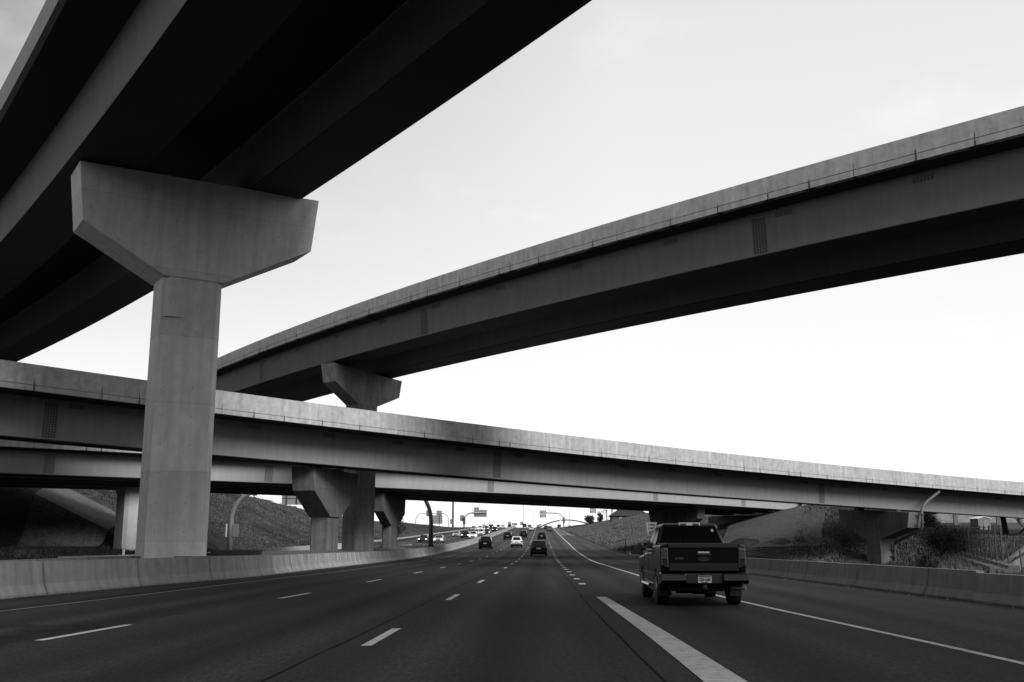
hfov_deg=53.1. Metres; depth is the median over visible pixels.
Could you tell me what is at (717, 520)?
abutment
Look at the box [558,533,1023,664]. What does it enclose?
edge line
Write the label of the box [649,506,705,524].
bridge pier
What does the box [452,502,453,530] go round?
light mast
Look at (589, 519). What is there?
evergreen tree
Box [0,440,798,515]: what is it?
flyover bridge
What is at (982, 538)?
shrub
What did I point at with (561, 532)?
shoulder patch
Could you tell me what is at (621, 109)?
sky
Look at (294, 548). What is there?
concrete barrier
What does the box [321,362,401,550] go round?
bridge pier
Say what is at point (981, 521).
shed
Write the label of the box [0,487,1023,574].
ground
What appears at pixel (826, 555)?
shrub
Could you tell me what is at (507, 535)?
suv
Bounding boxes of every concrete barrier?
[0,555,274,598]
[0,556,132,561]
[58,552,210,557]
[251,543,341,550]
[272,547,428,573]
[427,546,439,554]
[435,526,515,552]
[746,558,983,599]
[969,573,1023,606]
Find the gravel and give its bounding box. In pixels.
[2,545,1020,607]
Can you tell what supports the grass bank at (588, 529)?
on the ground at (15, 505)
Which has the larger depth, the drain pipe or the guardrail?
the guardrail
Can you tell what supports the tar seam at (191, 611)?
on the road
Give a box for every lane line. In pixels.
[39,549,501,639]
[361,544,529,645]
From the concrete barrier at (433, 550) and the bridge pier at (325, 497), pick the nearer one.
the bridge pier at (325, 497)
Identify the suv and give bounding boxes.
[461,531,469,537]
[468,531,477,538]
[477,529,484,534]
[503,532,512,539]
[510,536,523,546]
[519,531,527,537]
[529,540,548,555]
[536,532,546,539]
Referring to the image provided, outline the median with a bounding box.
[262,545,428,554]
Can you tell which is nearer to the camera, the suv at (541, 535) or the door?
the door
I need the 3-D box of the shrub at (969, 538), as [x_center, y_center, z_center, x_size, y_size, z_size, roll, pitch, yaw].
[28.097,12.642,64.936,2.797,1.968,2.322,-4,-12,21]
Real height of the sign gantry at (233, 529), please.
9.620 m
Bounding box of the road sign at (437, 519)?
[433,515,442,531]
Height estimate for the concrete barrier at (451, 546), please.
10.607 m
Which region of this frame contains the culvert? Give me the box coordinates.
[998,546,1023,570]
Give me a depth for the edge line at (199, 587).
31.80 m
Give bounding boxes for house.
[608,509,645,521]
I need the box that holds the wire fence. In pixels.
[927,525,1003,561]
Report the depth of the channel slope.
67.23 m
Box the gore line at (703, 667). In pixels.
[597,597,746,681]
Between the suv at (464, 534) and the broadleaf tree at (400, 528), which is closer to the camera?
the broadleaf tree at (400, 528)
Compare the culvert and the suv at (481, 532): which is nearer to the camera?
the culvert
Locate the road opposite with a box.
[338,527,507,549]
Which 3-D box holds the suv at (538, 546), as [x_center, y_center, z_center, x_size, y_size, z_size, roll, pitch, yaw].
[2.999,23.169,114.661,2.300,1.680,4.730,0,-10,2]
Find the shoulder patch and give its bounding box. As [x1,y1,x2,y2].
[553,527,574,535]
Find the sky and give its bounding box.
[0,0,1023,526]
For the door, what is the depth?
146.86 m
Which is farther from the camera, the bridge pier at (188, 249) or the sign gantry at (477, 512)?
the sign gantry at (477, 512)
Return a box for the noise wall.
[933,513,1023,525]
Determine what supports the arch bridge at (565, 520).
on the ground at (15, 505)
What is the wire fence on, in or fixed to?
on the channel curb
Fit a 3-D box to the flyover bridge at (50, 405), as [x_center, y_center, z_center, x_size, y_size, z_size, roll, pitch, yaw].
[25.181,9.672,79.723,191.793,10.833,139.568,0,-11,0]
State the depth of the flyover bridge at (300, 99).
42.97 m
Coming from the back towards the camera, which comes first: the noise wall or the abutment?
the noise wall
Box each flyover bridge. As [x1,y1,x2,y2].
[0,0,591,361]
[0,359,1023,518]
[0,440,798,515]
[216,106,1023,401]
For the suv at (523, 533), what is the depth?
245.56 m
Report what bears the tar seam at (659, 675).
on the road
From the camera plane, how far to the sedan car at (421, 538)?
199.00 m
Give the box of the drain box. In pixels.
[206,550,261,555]
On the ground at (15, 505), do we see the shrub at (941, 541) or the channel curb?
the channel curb
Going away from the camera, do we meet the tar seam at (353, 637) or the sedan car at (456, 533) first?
the tar seam at (353, 637)
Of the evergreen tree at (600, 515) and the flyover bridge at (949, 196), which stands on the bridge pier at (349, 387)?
the flyover bridge at (949, 196)
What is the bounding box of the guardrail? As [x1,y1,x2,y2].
[374,528,470,544]
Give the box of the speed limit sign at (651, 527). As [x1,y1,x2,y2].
[646,522,656,536]
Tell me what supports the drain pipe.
attached to the flyover bridge at (50, 405)
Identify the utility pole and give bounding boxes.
[1000,517,1023,535]
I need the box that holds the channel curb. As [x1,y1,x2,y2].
[929,552,1019,573]
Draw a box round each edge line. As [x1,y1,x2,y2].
[2,528,518,610]
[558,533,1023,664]
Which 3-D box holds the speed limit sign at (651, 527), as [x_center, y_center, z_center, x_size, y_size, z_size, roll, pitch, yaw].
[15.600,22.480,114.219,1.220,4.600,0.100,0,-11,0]
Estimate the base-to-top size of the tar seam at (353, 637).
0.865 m
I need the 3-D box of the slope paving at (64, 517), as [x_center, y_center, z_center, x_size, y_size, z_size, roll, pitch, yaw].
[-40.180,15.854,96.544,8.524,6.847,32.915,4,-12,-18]
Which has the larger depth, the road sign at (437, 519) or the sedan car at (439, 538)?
the road sign at (437, 519)
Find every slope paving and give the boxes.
[16,488,115,546]
[723,505,826,547]
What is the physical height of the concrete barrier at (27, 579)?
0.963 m
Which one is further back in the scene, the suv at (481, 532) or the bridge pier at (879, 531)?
the suv at (481, 532)
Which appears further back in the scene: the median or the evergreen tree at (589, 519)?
the evergreen tree at (589, 519)
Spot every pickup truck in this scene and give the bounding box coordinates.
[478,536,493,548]
[633,523,748,603]
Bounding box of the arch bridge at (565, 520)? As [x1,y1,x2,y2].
[542,519,586,525]
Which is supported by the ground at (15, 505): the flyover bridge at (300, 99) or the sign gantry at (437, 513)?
the sign gantry at (437, 513)
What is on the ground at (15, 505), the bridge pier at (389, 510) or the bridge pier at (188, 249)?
the bridge pier at (188, 249)
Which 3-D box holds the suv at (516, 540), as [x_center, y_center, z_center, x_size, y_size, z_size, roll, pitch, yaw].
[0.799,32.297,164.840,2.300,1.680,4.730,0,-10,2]
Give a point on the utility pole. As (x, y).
(1004, 525)
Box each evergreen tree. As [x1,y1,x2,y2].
[584,514,594,523]
[596,511,604,521]
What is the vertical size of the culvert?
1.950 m
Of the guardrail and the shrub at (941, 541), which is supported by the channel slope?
the shrub at (941, 541)
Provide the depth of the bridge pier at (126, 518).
87.94 m
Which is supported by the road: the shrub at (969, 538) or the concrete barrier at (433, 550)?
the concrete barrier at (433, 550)
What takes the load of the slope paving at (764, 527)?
on the ground at (15, 505)
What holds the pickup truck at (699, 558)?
on the road
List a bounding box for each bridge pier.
[71,161,318,557]
[113,487,139,550]
[292,465,357,550]
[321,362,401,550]
[374,491,405,547]
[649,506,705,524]
[838,508,920,563]
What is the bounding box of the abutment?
[708,504,805,524]
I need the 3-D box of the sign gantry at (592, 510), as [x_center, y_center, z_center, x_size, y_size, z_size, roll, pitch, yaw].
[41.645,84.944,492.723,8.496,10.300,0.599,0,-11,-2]
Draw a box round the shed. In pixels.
[969,516,991,529]
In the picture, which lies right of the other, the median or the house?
the house
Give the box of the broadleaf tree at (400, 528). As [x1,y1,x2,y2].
[380,517,409,537]
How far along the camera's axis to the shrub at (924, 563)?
54.86 m
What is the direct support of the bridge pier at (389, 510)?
on the median
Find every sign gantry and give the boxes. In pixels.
[225,494,433,549]
[415,510,448,528]
[460,507,486,528]
[539,510,564,526]
[590,508,606,519]
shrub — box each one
[784,534,854,563]
[909,517,981,557]
[910,557,939,567]
[952,525,979,546]
[969,532,992,548]
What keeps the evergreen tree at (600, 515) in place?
on the ground at (15, 505)
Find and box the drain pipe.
[889,489,939,559]
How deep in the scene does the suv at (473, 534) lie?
235.14 m
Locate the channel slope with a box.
[923,553,988,571]
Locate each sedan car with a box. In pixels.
[418,535,428,541]
[433,535,444,542]
[452,531,460,536]
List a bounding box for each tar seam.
[5,568,432,642]
[260,551,522,681]
[548,547,666,681]
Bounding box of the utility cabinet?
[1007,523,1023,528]
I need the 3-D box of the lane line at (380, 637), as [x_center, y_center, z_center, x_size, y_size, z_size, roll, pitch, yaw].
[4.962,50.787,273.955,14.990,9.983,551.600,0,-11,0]
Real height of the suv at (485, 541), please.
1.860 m
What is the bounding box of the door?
[984,520,988,529]
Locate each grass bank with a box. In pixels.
[564,505,1023,558]
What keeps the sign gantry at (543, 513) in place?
on the ground at (15, 505)
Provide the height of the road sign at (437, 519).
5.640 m
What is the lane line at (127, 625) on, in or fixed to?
on the road
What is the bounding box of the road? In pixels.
[0,527,1023,681]
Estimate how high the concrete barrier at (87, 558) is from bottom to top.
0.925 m
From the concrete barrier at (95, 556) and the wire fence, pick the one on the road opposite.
the concrete barrier at (95, 556)
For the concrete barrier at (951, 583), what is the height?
0.788 m

